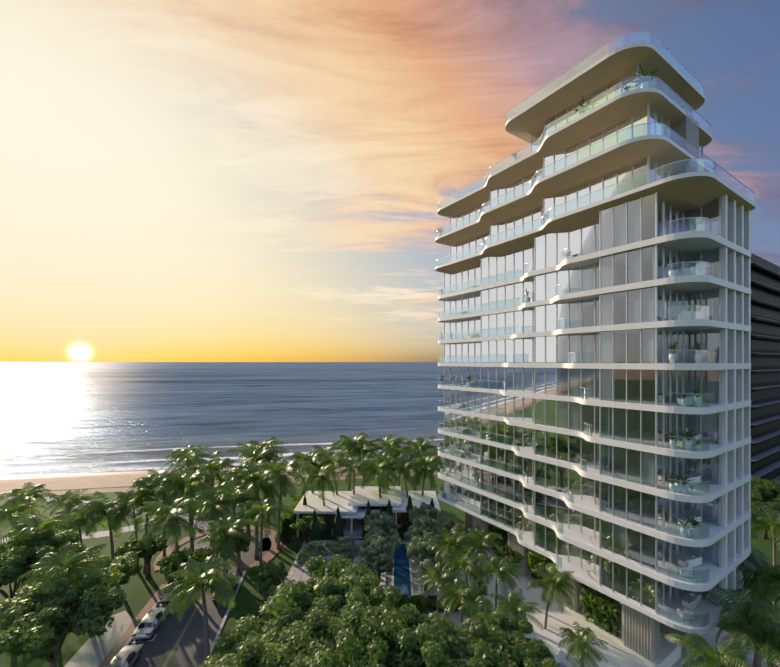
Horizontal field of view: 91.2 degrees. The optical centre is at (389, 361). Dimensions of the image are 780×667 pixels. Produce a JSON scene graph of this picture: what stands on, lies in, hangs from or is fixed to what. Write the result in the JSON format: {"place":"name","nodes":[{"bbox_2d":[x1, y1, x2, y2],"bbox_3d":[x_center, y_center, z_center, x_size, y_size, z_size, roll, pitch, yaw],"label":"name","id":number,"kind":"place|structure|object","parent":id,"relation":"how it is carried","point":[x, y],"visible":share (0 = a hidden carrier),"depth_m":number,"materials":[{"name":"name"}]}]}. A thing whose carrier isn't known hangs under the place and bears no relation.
{"place":"outdoors","nodes":[
{"label":"outdoors","id":0,"kind":"place"},
{"bbox_2d":[129,530,304,666],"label":"road","id":1,"kind":"structure","parent":0,"point":[173,642],"depth_m":41.69,"materials":[{"name":"grey asphalt"}]},
{"bbox_2d":[107,644,142,666],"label":"grey car","id":2,"kind":"object","parent":1,"relation":"on","point":[128,656],"visible":1,"depth_m":36.27,"materials":[{"name":"grey paint"}]},
{"bbox_2d":[131,606,168,639],"bbox_3d":[-26.224,28.488,42.016,1.860,1.458,4.820,0,0,-8],"label":"white car","id":3,"kind":"object","parent":1,"relation":"on","point":[149,624],"visible":0.83,"depth_m":40.86,"materials":[{"name":"white paint"}]},
{"bbox_2d":[128,496,205,551],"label":"palm","id":4,"kind":"object","parent":1,"relation":"on","point":[169,524],"visible":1,"depth_m":46.03,"materials":[{"name":"green plant"}]},
{"bbox_2d":[159,578,186,602],"bbox_3d":[-27.114,28.488,48.152,1.860,1.458,4.820,0,0,-8],"label":"silver car","id":5,"kind":"object","parent":1,"relation":"on","point":[163,599],"visible":0.25,"depth_m":45.98,"materials":[{"name":"grey paint"}]},
{"bbox_2d":[154,463,216,551],"bbox_3d":[-29.765,22.285,55.882,8.315,13.874,9.454,0,0,-28],"label":"palm","id":6,"kind":"object","parent":1,"relation":"on","point":[198,475],"visible":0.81,"depth_m":54.66,"materials":[{"name":"green plant"}]},
{"bbox_2d":[194,546,206,552],"bbox_3d":[-28.808,28.488,56.697,1.860,1.458,4.820,0,0,-8],"label":"car","id":7,"kind":"object","parent":1,"relation":"on","point":[203,547],"visible":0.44,"depth_m":58.14,"materials":[{"name":"grey paint"}]},
{"bbox_2d":[181,450,235,541],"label":"palm","id":8,"kind":"object","parent":1,"relation":"on","point":[215,464],"visible":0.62,"depth_m":62.55,"materials":[{"name":"green plant"}]},
{"bbox_2d":[183,490,241,578],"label":"palm","id":9,"kind":"object","parent":1,"relation":"on","point":[212,511],"visible":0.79,"depth_m":49.19,"materials":[{"name":"green plant"}]},
{"bbox_2d":[212,573,238,602],"bbox_3d":[-20.711,28.289,48.247,2.013,1.920,5.330,0,0,-8],"label":"pickup car","id":10,"kind":"object","parent":1,"relation":"on","point":[233,587],"visible":0.35,"depth_m":48.00,"materials":[{"name":"grey paint"}]},
{"bbox_2d":[198,516,254,605],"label":"palm","id":11,"kind":"object","parent":1,"relation":"on","point":[224,542],"visible":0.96,"depth_m":44.04,"materials":[{"name":"green plant"}]},
{"bbox_2d":[204,533,250,572],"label":"tree","id":12,"kind":"object","parent":1,"relation":"on","point":[244,545],"visible":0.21,"depth_m":52.22,"materials":[{"name":"green plant"}]},
{"bbox_2d":[195,477,263,573],"bbox_3d":[-22.627,23.079,53.415,8.680,12.289,7.417,0,0,-41],"label":"palm","id":13,"kind":"object","parent":1,"relation":"on","point":[235,491],"visible":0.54,"depth_m":52.94,"materials":[{"name":"green plant"}]},
{"bbox_2d":[219,462,266,552],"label":"palm","id":14,"kind":"object","parent":1,"relation":"on","point":[235,472],"visible":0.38,"depth_m":57.74,"materials":[{"name":"green plant"}]},
{"bbox_2d":[224,458,282,559],"bbox_3d":[-20.226,22.285,57.623,8.820,13.874,8.236,0,0,30],"label":"palm","id":15,"kind":"object","parent":1,"relation":"on","point":[254,487],"visible":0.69,"depth_m":56.74,"materials":[{"name":"green plant"}]},
{"bbox_2d":[225,441,288,535],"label":"palm","id":16,"kind":"object","parent":1,"relation":"on","point":[263,451],"visible":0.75,"depth_m":65.06,"materials":[{"name":"green plant"}]},
{"bbox_2d":[0,471,437,666],"bbox_3d":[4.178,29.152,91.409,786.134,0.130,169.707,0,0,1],"label":"pavements","id":17,"kind":"structure","parent":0,"point":[104,649],"depth_m":43.13,"materials":[{"name":"concrete"}]},
{"bbox_2d":[160,444,213,523],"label":"palm","id":18,"kind":"object","parent":17,"relation":"on","point":[185,454],"visible":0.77,"depth_m":67.53,"materials":[{"name":"green plant"}]},
{"bbox_2d":[0,362,443,475],"bbox_3d":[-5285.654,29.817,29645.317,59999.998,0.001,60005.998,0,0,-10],"label":"sea","id":19,"kind":"structure","parent":0,"point":[68,417],"depth_m":244.54,"materials":[{"name":"liquid"}]},
{"bbox_2d":[0,457,443,492],"bbox_3d":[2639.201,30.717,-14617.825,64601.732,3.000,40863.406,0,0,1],"label":"beach","id":20,"kind":"structure","parent":0,"point":[83,480],"depth_m":95.38,"materials":[{"name":"beige sand"}]},
{"bbox_2d":[0,470,779,666],"bbox_3d":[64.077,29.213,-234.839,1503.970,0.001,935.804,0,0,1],"label":"lawn","id":21,"kind":"structure","parent":0,"point":[139,588],"depth_m":55.90,"materials":[{"name":"green plant"}]},
{"bbox_2d":[0,494,48,585],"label":"palm","id":22,"kind":"object","parent":21,"relation":"on","point":[12,507],"visible":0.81,"depth_m":49.64,"materials":[{"name":"green plant"}]},
{"bbox_2d":[0,481,57,516],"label":"palm","id":23,"kind":"object","parent":21,"relation":"on","point":[29,493],"visible":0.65,"depth_m":58.16,"materials":[{"name":"green plant"}]},
{"bbox_2d":[0,514,70,561],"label":"palm","id":24,"kind":"object","parent":21,"relation":"on","point":[27,527],"visible":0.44,"depth_m":43.35,"materials":[{"name":"green plant"}]},
{"bbox_2d":[0,528,85,599],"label":"tree","id":25,"kind":"object","parent":21,"relation":"on","point":[14,563],"visible":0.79,"depth_m":40.89,"materials":[{"name":"green plant"}]},
{"bbox_2d":[14,542,107,640],"bbox_3d":[-30.697,23.467,35.888,6.866,11.507,6.019,0,0,-39],"label":"palm","id":26,"kind":"object","parent":21,"relation":"on","point":[54,565],"visible":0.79,"depth_m":35.59,"materials":[{"name":"green plant"}]},
{"bbox_2d":[0,567,127,666],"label":"tree","id":27,"kind":"object","parent":21,"relation":"on","point":[24,626],"visible":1,"depth_m":32.47,"materials":[{"name":"green plant"}]},
{"bbox_2d":[42,489,95,532],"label":"palm","id":28,"kind":"object","parent":21,"relation":"on","point":[63,501],"visible":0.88,"depth_m":56.15,"materials":[{"name":"green plant"}]},
{"bbox_2d":[16,549,142,610],"bbox_3d":[-32.464,24.882,41.019,9.795,8.683,9.282,0,0,-4],"label":"tree","id":29,"kind":"object","parent":21,"relation":"on","point":[126,564],"visible":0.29,"depth_m":41.25,"materials":[{"name":"green plant"}]},
{"bbox_2d":[53,503,108,548],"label":"palm","id":30,"kind":"object","parent":21,"relation":"on","point":[78,514],"visible":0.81,"depth_m":48.50,"materials":[{"name":"green plant"}]},
{"bbox_2d":[79,491,134,560],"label":"palm","id":31,"kind":"object","parent":21,"relation":"on","point":[111,519],"visible":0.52,"depth_m":50.94,"materials":[{"name":"green plant"}]},
{"bbox_2d":[104,491,158,570],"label":"palm","id":32,"kind":"object","parent":21,"relation":"on","point":[119,517],"visible":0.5,"depth_m":51.43,"materials":[{"name":"green plant"}]},
{"bbox_2d":[114,533,168,577],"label":"tree","id":33,"kind":"object","parent":21,"relation":"on","point":[154,547],"visible":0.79,"depth_m":50.77,"materials":[{"name":"green plant"}]},
{"bbox_2d":[121,473,172,573],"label":"palm","id":34,"kind":"object","parent":21,"relation":"on","point":[151,491],"visible":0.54,"depth_m":52.76,"materials":[{"name":"green plant"}]},
{"bbox_2d":[129,465,191,556],"bbox_3d":[-33.526,22.559,56.659,7.473,13.324,8.002,0,0,-1],"label":"palm","id":35,"kind":"object","parent":21,"relation":"on","point":[150,478],"visible":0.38,"depth_m":55.71,"materials":[{"name":"green plant"}]},
{"bbox_2d":[156,547,206,596],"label":"tree","id":36,"kind":"object","parent":21,"relation":"on","point":[173,561],"visible":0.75,"depth_m":46.75,"materials":[{"name":"green plant"}]},
{"bbox_2d":[159,554,241,662],"bbox_3d":[-17.508,23.860,35.792,7.050,10.721,6.456,0,0,-32],"label":"palm","id":37,"kind":"object","parent":21,"relation":"on","point":[194,572],"visible":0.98,"depth_m":34.93,"materials":[{"name":"green plant"}]},
{"bbox_2d":[198,614,308,666],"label":"tree","id":38,"kind":"object","parent":21,"relation":"on","point":[265,649],"visible":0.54,"depth_m":27.22,"materials":[{"name":"green plant"}]},
{"bbox_2d":[231,497,291,564],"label":"palm","id":39,"kind":"object","parent":21,"relation":"on","point":[253,511],"visible":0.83,"depth_m":49.21,"materials":[{"name":"green plant"}]},
{"bbox_2d":[247,560,287,603],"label":"tree","id":40,"kind":"object","parent":21,"relation":"on","point":[268,572],"visible":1,"depth_m":45.55,"materials":[{"name":"green plant"}]},
{"bbox_2d":[247,437,288,522],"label":"palm","id":41,"kind":"object","parent":21,"relation":"on","point":[272,439],"visible":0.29,"depth_m":69.20,"materials":[{"name":"green plant"}]},
{"bbox_2d":[257,458,305,549],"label":"palm","id":42,"kind":"object","parent":21,"relation":"on","point":[288,469],"visible":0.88,"depth_m":57.03,"materials":[{"name":"green plant"}]},
{"bbox_2d":[280,492,305,541],"bbox_3d":[-16.824,27.325,68.089,2.473,4.510,13.058,0,0,1],"label":"hedge","id":43,"kind":"object","parent":21,"relation":"on","point":[289,517],"visible":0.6,"depth_m":62.32,"materials":[{"name":"green plant"}]},
{"bbox_2d":[300,495,309,517],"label":"columnar tree","id":44,"kind":"object","parent":21,"relation":"on","point":[304,502],"visible":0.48,"depth_m":65.91,"materials":[{"name":"green plant"}]},
{"bbox_2d":[290,514,324,544],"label":"tree","id":45,"kind":"object","parent":21,"relation":"on","point":[303,522],"visible":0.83,"depth_m":59.79,"materials":[{"name":"green plant"}]},
{"bbox_2d":[285,451,331,492],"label":"palm","id":46,"kind":"object","parent":21,"relation":"on","point":[311,455],"visible":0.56,"depth_m":69.69,"materials":[{"name":"green plant"}]},
{"bbox_2d":[308,510,320,549],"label":"columnar tree","id":47,"kind":"object","parent":21,"relation":"on","point":[315,534],"visible":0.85,"depth_m":58.07,"materials":[{"name":"green plant"}]},
{"bbox_2d":[295,463,341,531],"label":"palm","id":48,"kind":"object","parent":21,"relation":"on","point":[316,473],"visible":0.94,"depth_m":63.17,"materials":[{"name":"green plant"}]},
{"bbox_2d":[259,554,380,630],"bbox_3d":[-6.048,24.117,34.917,9.407,10.211,11.888,0,0,38],"label":"tree","id":49,"kind":"object","parent":21,"relation":"on","point":[335,585],"visible":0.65,"depth_m":33.41,"materials":[{"name":"green plant"}]},
{"bbox_2d":[305,443,345,490],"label":"palm","id":50,"kind":"object","parent":21,"relation":"on","point":[331,447],"visible":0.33,"depth_m":75.54,"materials":[{"name":"green plant"}]},
{"bbox_2d":[307,448,349,494],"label":"palm","id":51,"kind":"object","parent":21,"relation":"on","point":[332,458],"visible":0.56,"depth_m":69.54,"materials":[{"name":"green plant"}]},
{"bbox_2d":[271,591,391,666],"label":"tree","id":52,"kind":"object","parent":21,"relation":"on","point":[299,635],"visible":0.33,"depth_m":28.28,"materials":[{"name":"green plant"}]},
{"bbox_2d":[332,507,343,541],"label":"columnar tree","id":53,"kind":"object","parent":21,"relation":"on","point":[338,526],"visible":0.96,"depth_m":60.71,"materials":[{"name":"green plant"}]},
{"bbox_2d":[332,432,373,490],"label":"palm","id":54,"kind":"object","parent":21,"relation":"on","point":[344,441],"visible":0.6,"depth_m":78.66,"materials":[{"name":"green plant"}]},
{"bbox_2d":[334,457,375,519],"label":"palm","id":55,"kind":"object","parent":21,"relation":"on","point":[349,465],"visible":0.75,"depth_m":67.85,"materials":[{"name":"green plant"}]},
{"bbox_2d":[341,439,383,483],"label":"palm","id":56,"kind":"object","parent":21,"relation":"on","point":[353,453],"visible":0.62,"depth_m":76.63,"materials":[{"name":"green plant"}]},
{"bbox_2d":[361,501,370,540],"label":"columnar tree","id":57,"kind":"object","parent":21,"relation":"on","point":[367,512],"visible":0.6,"depth_m":60.51,"materials":[{"name":"green plant"}]},
{"bbox_2d":[293,486,440,538],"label":"pavilion","id":58,"kind":"structure","parent":21,"relation":"on","point":[349,504],"depth_m":66.50,"materials":[{"name":"white concrete"}]},
{"bbox_2d":[280,540,463,598],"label":"terrace","id":59,"kind":"structure","parent":21,"relation":"on","point":[298,574],"depth_m":51.95,"materials":[{"name":"grey stone"}]},
{"bbox_2d":[296,540,336,576],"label":"tree","id":60,"kind":"object","parent":59,"relation":"on","point":[318,547],"visible":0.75,"depth_m":49.05,"materials":[{"name":"green plant"}]},
{"bbox_2d":[328,535,360,567],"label":"tree","id":61,"kind":"object","parent":59,"relation":"on","point":[345,546],"visible":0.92,"depth_m":50.33,"materials":[{"name":"green plant"}]},
{"bbox_2d":[356,546,394,583],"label":"tree","id":62,"kind":"object","parent":59,"relation":"on","point":[378,562],"visible":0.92,"depth_m":46.66,"materials":[{"name":"green plant"}]},
{"bbox_2d":[365,511,391,523],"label":"tree","id":63,"kind":"object","parent":59,"relation":"on","point":[378,514],"visible":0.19,"depth_m":59.57,"materials":[{"name":"green plant"}]},
{"bbox_2d":[359,532,401,578],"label":"tree","id":64,"kind":"object","parent":59,"relation":"on","point":[378,542],"visible":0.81,"depth_m":49.63,"materials":[{"name":"green plant"}]},
{"bbox_2d":[364,527,399,547],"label":"tree","id":65,"kind":"object","parent":59,"relation":"on","point":[381,532],"visible":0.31,"depth_m":53.62,"materials":[{"name":"green plant"}]},
{"bbox_2d":[364,514,400,535],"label":"tree","id":66,"kind":"object","parent":59,"relation":"on","point":[383,523],"visible":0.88,"depth_m":56.17,"materials":[{"name":"green plant"}]},
{"bbox_2d":[380,543,423,596],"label":"pool","id":67,"kind":"structure","parent":59,"relation":"on","point":[402,575],"depth_m":51.84,"materials":[{"name":"blue liquid"}]},
{"bbox_2d":[403,517,442,563],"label":"tree","id":68,"kind":"object","parent":59,"relation":"on","point":[415,531],"visible":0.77,"depth_m":54.67,"materials":[{"name":"green plant"}]},
{"bbox_2d":[408,502,437,522],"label":"tree","id":69,"kind":"object","parent":59,"relation":"on","point":[415,512],"visible":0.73,"depth_m":60.20,"materials":[{"name":"green plant"}]},
{"bbox_2d":[405,537,442,590],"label":"tree","id":70,"kind":"object","parent":59,"relation":"on","point":[419,549],"visible":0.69,"depth_m":47.70,"materials":[{"name":"green plant"}]},
{"bbox_2d":[417,530,442,576],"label":"tree","id":71,"kind":"object","parent":59,"relation":"on","point":[426,538],"visible":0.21,"depth_m":51.61,"materials":[{"name":"green plant"}]},
{"bbox_2d":[434,516,463,536],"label":"tree","id":72,"kind":"object","parent":59,"relation":"on","point":[448,524],"visible":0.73,"depth_m":57.10,"materials":[{"name":"green plant"}]},
{"bbox_2d":[303,585,443,666],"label":"tree","id":73,"kind":"object","parent":21,"relation":"on","point":[381,628],"visible":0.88,"depth_m":27.25,"materials":[{"name":"green plant"}]},
{"bbox_2d":[266,593,481,612],"bbox_3d":[-1.774,28.560,45.187,25.547,1.967,2.090,0,0,1],"label":"hedge","id":74,"kind":"object","parent":21,"relation":"on","point":[429,604],"visible":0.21,"depth_m":44.64,"materials":[{"name":"green plant"}]},
{"bbox_2d":[357,452,398,512],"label":"palm","id":75,"kind":"object","parent":21,"relation":"on","point":[381,475],"visible":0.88,"depth_m":65.99,"materials":[{"name":"green plant"}]},
{"bbox_2d":[365,434,409,459],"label":"palm","id":76,"kind":"object","parent":21,"relation":"on","point":[390,442],"visible":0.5,"depth_m":77.63,"materials":[{"name":"green plant"}]},
{"bbox_2d":[371,451,407,488],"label":"palm","id":77,"kind":"object","parent":21,"relation":"on","point":[385,457],"visible":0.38,"depth_m":71.28,"materials":[{"name":"green plant"}]},
{"bbox_2d":[386,499,394,532],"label":"columnar tree","id":78,"kind":"object","parent":21,"relation":"on","point":[389,509],"visible":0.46,"depth_m":62.60,"materials":[{"name":"green plant"}]},
{"bbox_2d":[379,445,418,512],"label":"palm","id":79,"kind":"object","parent":21,"relation":"on","point":[402,451],"visible":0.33,"depth_m":74.05,"materials":[{"name":"green plant"}]},
{"bbox_2d":[380,453,424,497],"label":"palm","id":80,"kind":"object","parent":21,"relation":"on","point":[406,473],"visible":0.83,"depth_m":68.20,"materials":[{"name":"green plant"}]},
{"bbox_2d":[403,495,412,531],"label":"columnar tree","id":81,"kind":"object","parent":21,"relation":"on","point":[406,517],"visible":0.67,"depth_m":63.06,"materials":[{"name":"green plant"}]},
{"bbox_2d":[399,436,437,490],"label":"palm","id":82,"kind":"object","parent":21,"relation":"on","point":[418,445],"visible":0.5,"depth_m":77.74,"materials":[{"name":"green plant"}]},
{"bbox_2d":[408,453,443,494],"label":"palm","id":83,"kind":"object","parent":21,"relation":"on","point":[430,463],"visible":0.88,"depth_m":68.59,"materials":[{"name":"green plant"}]},
{"bbox_2d":[417,449,443,490],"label":"palm","id":84,"kind":"object","parent":21,"relation":"on","point":[429,451],"visible":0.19,"depth_m":73.76,"materials":[{"name":"green plant"}]},
{"bbox_2d":[418,559,462,612],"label":"palm","id":85,"kind":"object","parent":21,"relation":"on","point":[434,573],"visible":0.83,"depth_m":39.70,"materials":[{"name":"green plant"}]},
{"bbox_2d":[429,523,472,585],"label":"palm","id":86,"kind":"object","parent":21,"relation":"on","point":[457,537],"visible":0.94,"depth_m":46.30,"materials":[{"name":"green plant"}]},
{"bbox_2d":[389,608,519,666],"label":"tree","id":87,"kind":"object","parent":21,"relation":"on","point":[455,644],"visible":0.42,"depth_m":28.13,"materials":[{"name":"green plant"}]},
{"bbox_2d":[433,577,485,630],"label":"palm","id":88,"kind":"object","parent":21,"relation":"on","point":[454,596],"visible":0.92,"depth_m":36.81,"materials":[{"name":"green plant"}]},
{"bbox_2d":[441,546,489,624],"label":"palm","id":89,"kind":"object","parent":21,"relation":"on","point":[460,561],"visible":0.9,"depth_m":41.06,"materials":[{"name":"green plant"}]},
{"bbox_2d":[461,531,487,596],"bbox_3d":[11.200,28.492,53.707,2.047,2.188,17.085,0,0,1],"label":"hedge","id":90,"kind":"object","parent":21,"relation":"on","point":[483,592],"visible":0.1,"depth_m":46.82,"materials":[{"name":"green plant"}]},
{"bbox_2d":[461,528,502,573],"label":"palm","id":91,"kind":"object","parent":21,"relation":"on","point":[478,543],"visible":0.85,"depth_m":46.72,"materials":[{"name":"green plant"}]},
{"bbox_2d":[458,595,518,640],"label":"tree","id":92,"kind":"object","parent":21,"relation":"on","point":[480,612],"visible":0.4,"depth_m":33.67,"materials":[{"name":"green plant"}]},
{"bbox_2d":[476,553,526,609],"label":"palm","id":93,"kind":"object","parent":21,"relation":"on","point":[496,565],"visible":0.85,"depth_m":40.87,"materials":[{"name":"green plant"}]},
{"bbox_2d":[492,541,523,563],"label":"tree","id":94,"kind":"object","parent":21,"relation":"on","point":[506,550],"visible":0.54,"depth_m":50.41,"materials":[{"name":"green plant"}]},
{"bbox_2d":[462,611,559,666],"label":"tree","id":95,"kind":"object","parent":21,"relation":"on","point":[533,653],"visible":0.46,"depth_m":29.60,"materials":[{"name":"green plant"}]},
{"bbox_2d":[487,588,543,633],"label":"palm","id":96,"kind":"object","parent":21,"relation":"on","point":[513,605],"visible":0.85,"depth_m":35.57,"materials":[{"name":"green plant"}]},
{"bbox_2d":[526,562,582,628],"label":"palm","id":97,"kind":"object","parent":21,"relation":"on","point":[551,577],"visible":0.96,"depth_m":38.59,"materials":[{"name":"green plant"}]},
{"bbox_2d":[556,621,608,666],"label":"palm","id":98,"kind":"object","parent":21,"relation":"on","point":[582,647],"visible":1,"depth_m":31.64,"materials":[{"name":"green plant"}]},
{"bbox_2d":[435,31,754,661],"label":"tower","id":99,"kind":"structure","parent":21,"relation":"on","point":[595,384],"depth_m":37.94,"materials":[{"name":"white glass"}]},
{"bbox_2d":[664,632,751,666],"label":"palm","id":100,"kind":"object","parent":21,"relation":"on","point":[706,653],"visible":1,"depth_m":27.93,"materials":[{"name":"green plant"}]},
{"bbox_2d":[699,253,779,501],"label":"neighbour building","id":101,"kind":"structure","parent":21,"relation":"on","point":[765,369],"depth_m":76.25,"materials":[{"name":"black"}]},
{"bbox_2d":[700,586,779,665],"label":"palm","id":102,"kind":"object","parent":21,"relation":"on","point":[753,611],"visible":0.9,"depth_m":29.86,"materials":[{"name":"green plant"}]},
{"bbox_2d":[725,535,767,622],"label":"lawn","id":103,"kind":"structure","parent":21,"relation":"on","point":[757,550],"depth_m":40.57,"materials":[{"name":"green plant"}]},
{"bbox_2d":[716,493,779,526],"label":"tree","id":104,"kind":"object","parent":21,"relation":"on","point":[769,505],"visible":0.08,"depth_m":56.04,"materials":[{"name":"green plant"}]},
{"bbox_2d":[721,614,779,666],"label":"palm","id":105,"kind":"object","parent":21,"relation":"on","point":[774,654],"visible":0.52,"depth_m":28.60,"materials":[{"name":"green plant"}]},
{"bbox_2d":[736,551,779,666],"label":"palm","id":106,"kind":"object","parent":21,"relation":"on","point":[754,564],"visible":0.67,"depth_m":35.08,"materials":[{"name":"green plant"}]},
{"bbox_2d":[751,503,779,618],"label":"palm","id":107,"kind":"object","parent":21,"relation":"on","point":[767,518],"visible":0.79,"depth_m":44.27,"materials":[{"name":"green plant"}]},
{"bbox_2d":[751,476,779,539],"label":"tree","id":108,"kind":"object","parent":21,"relation":"on","point":[766,490],"visible":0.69,"depth_m":61.98,"materials":[{"name":"green plant"}]},
{"bbox_2d":[0,0,779,361],"label":"sky","id":109,"kind":"structure","parent":0,"point":[181,180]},
{"bbox_2d":[427,532,778,666],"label":"pavement","id":110,"kind":"structure","parent":0,"point":[617,653],"depth_m":39.53,"materials":[{"name":"grey concrete"}]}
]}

